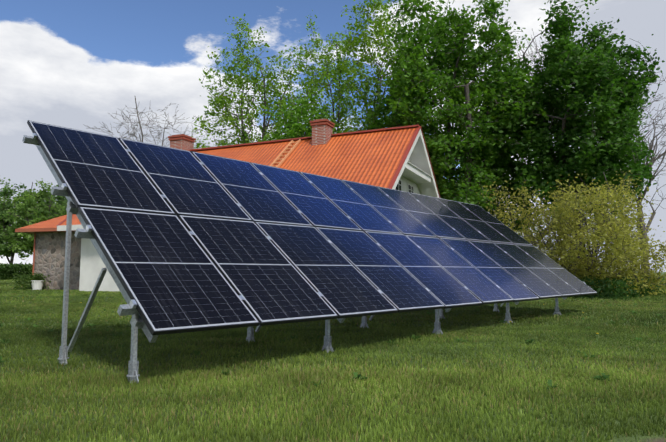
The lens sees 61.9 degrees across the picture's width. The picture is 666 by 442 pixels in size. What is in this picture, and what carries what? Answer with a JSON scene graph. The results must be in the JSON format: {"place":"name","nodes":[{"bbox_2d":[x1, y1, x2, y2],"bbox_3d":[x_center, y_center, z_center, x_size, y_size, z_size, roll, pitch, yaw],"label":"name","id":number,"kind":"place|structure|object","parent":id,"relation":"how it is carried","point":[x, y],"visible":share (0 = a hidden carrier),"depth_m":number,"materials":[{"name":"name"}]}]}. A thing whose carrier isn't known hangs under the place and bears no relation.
{"place":"outdoors","nodes":[
{"label":"outdoors","id":0,"kind":"place"},
{"bbox_2d":[0,272,665,441],"bbox_3d":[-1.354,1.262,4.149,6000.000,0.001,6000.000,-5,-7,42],"label":"lawn ground","id":1,"kind":"structure","parent":0,"point":[656,438],"depth_m":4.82,"materials":[{"name":"green plant"}]},
{"bbox_2d":[0,178,13,255],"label":"tree","id":2,"kind":"object","parent":1,"relation":"on","point":[4,200],"visible":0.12,"depth_m":95.69,"materials":[{"name":"green plant"}]},
{"bbox_2d":[0,262,32,279],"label":"hedge","id":3,"kind":"object","parent":1,"relation":"on","point":[7,269],"visible":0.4,"depth_m":61.36,"materials":[{"name":"green plant"}]},
{"bbox_2d":[0,182,34,264],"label":"tree","id":4,"kind":"object","parent":1,"relation":"on","point":[5,218],"visible":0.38,"depth_m":87.54,"materials":[{"name":"green plant"}]},
{"bbox_2d":[10,273,50,289],"bbox_3d":[-13.773,3.071,28.356,1.588,0.903,4.566,-5,-7,42],"label":"bush","id":5,"kind":"object","parent":1,"relation":"on","point":[28,282],"visible":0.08,"depth_m":26.91,"materials":[{"name":"green plant"}]},
{"bbox_2d":[4,178,66,259],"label":"tree","id":6,"kind":"object","parent":1,"relation":"on","point":[43,207],"visible":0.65,"depth_m":81.42,"materials":[{"name":"green plant"}]},
{"bbox_2d":[31,280,43,289],"bbox_3d":[-14.286,3.103,26.827,0.580,0.474,0.566,-5,-7,42],"label":"flower pot","id":7,"kind":"object","parent":1,"relation":"on","point":[37,284],"visible":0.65,"depth_m":26.63,"materials":[{"name":"white ceramic"}]},
{"bbox_2d":[30,272,44,282],"bbox_3d":[-14.289,2.719,26.870,0.612,0.532,0.595,-5,-7,42],"label":"plant in pot","id":8,"kind":"object","parent":7,"relation":"in","point":[37,276],"visible":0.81,"depth_m":26.82,"materials":[{"name":"green plant"}]},
{"bbox_2d":[15,215,80,289],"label":"stone outbuilding","id":9,"kind":"structure","parent":1,"relation":"on","point":[49,249],"depth_m":27.28,"materials":[{"name":"grey stone"}]},
{"bbox_2d":[29,185,67,240],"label":"tree","id":10,"kind":"object","parent":1,"relation":"on","point":[61,200],"visible":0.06,"depth_m":88.62,"materials":[{"name":"green plant"}]},
{"bbox_2d":[86,97,218,146],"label":"bare tree","id":11,"kind":"object","parent":1,"relation":"on","point":[141,132],"visible":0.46,"depth_m":68.71,"materials":[{"name":"grey plant"}]},
{"bbox_2d":[56,118,439,291],"bbox_3d":[-3.207,-0.645,26.835,15.360,7.940,10.860,-2,-6,24],"label":"farmhouse","id":12,"kind":"object","parent":1,"relation":"on","point":[396,158],"visible":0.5,"depth_m":24.55,"materials":[{"name":"orange tile"}]},
{"bbox_2d":[191,13,318,148],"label":"tree","id":13,"kind":"object","parent":1,"relation":"on","point":[264,89],"visible":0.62,"depth_m":45.52,"materials":[{"name":"green plant"}]},
{"bbox_2d":[260,83,341,141],"bbox_3d":[-2.713,-2.759,40.363,7.607,14.665,6.781,-2,-6,24],"label":"tree","id":14,"kind":"object","parent":1,"relation":"on","point":[294,127],"visible":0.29,"depth_m":39.87,"materials":[{"name":"green plant"}]},
{"bbox_2d":[22,120,596,383],"bbox_3d":[1.160,0.454,9.154,2.814,2.624,10.890,-5,-7,42],"label":"solar array","id":15,"kind":"object","parent":1,"relation":"on","point":[183,241],"visible":1,"depth_m":6.58,"materials":[{"name":"blue"}]},
{"bbox_2d":[276,10,363,132],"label":"tree","id":16,"kind":"object","parent":1,"relation":"on","point":[326,71],"visible":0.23,"depth_m":49.22,"materials":[{"name":"green plant"}]},
{"bbox_2d":[0,287,665,388],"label":"lawn weeds","id":17,"kind":"object","parent":1,"relation":"on","point":[604,376],"visible":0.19,"depth_m":6.85,"materials":[{"name":"green plant"}]},
{"bbox_2d":[322,0,415,133],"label":"tree","id":18,"kind":"object","parent":1,"relation":"on","point":[370,59],"visible":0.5,"depth_m":41.51,"materials":[{"name":"green plant"}]},
{"bbox_2d":[353,0,549,221],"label":"tree","id":19,"kind":"object","parent":1,"relation":"on","point":[417,79],"visible":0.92,"depth_m":34.34,"materials":[{"name":"green plant"}]},
{"bbox_2d":[452,129,545,245],"bbox_3d":[11.824,-1.647,38.561,7.654,12.110,7.094,-5,-7,42],"label":"tree","id":20,"kind":"object","parent":1,"relation":"on","point":[517,221],"visible":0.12,"depth_m":37.18,"materials":[{"name":"green plant"}]},
{"bbox_2d":[472,29,665,241],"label":"bare tree","id":21,"kind":"object","parent":1,"relation":"on","point":[532,59],"visible":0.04,"depth_m":59.56,"materials":[{"name":"plant"}]},
{"bbox_2d":[476,169,665,296],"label":"willow bush","id":22,"kind":"object","parent":1,"relation":"on","point":[566,252],"visible":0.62,"depth_m":19.74,"materials":[{"name":"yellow plant"}]},
{"bbox_2d":[481,0,664,264],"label":"tree","id":23,"kind":"object","parent":1,"relation":"on","point":[578,75],"visible":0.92,"depth_m":32.01,"materials":[{"name":"green plant"}]},
{"bbox_2d":[559,275,665,299],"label":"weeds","id":24,"kind":"object","parent":1,"relation":"on","point":[608,290],"visible":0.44,"depth_m":18.65,"materials":[{"name":"green plant"}]},
{"bbox_2d":[624,39,665,274],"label":"bare tree","id":25,"kind":"object","parent":1,"relation":"on","point":[651,146],"visible":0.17,"depth_m":46.69,"materials":[{"name":"grey plant"}]},
{"bbox_2d":[0,0,665,271],"label":"sky","id":26,"kind":"structure","parent":0,"point":[73,64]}
]}

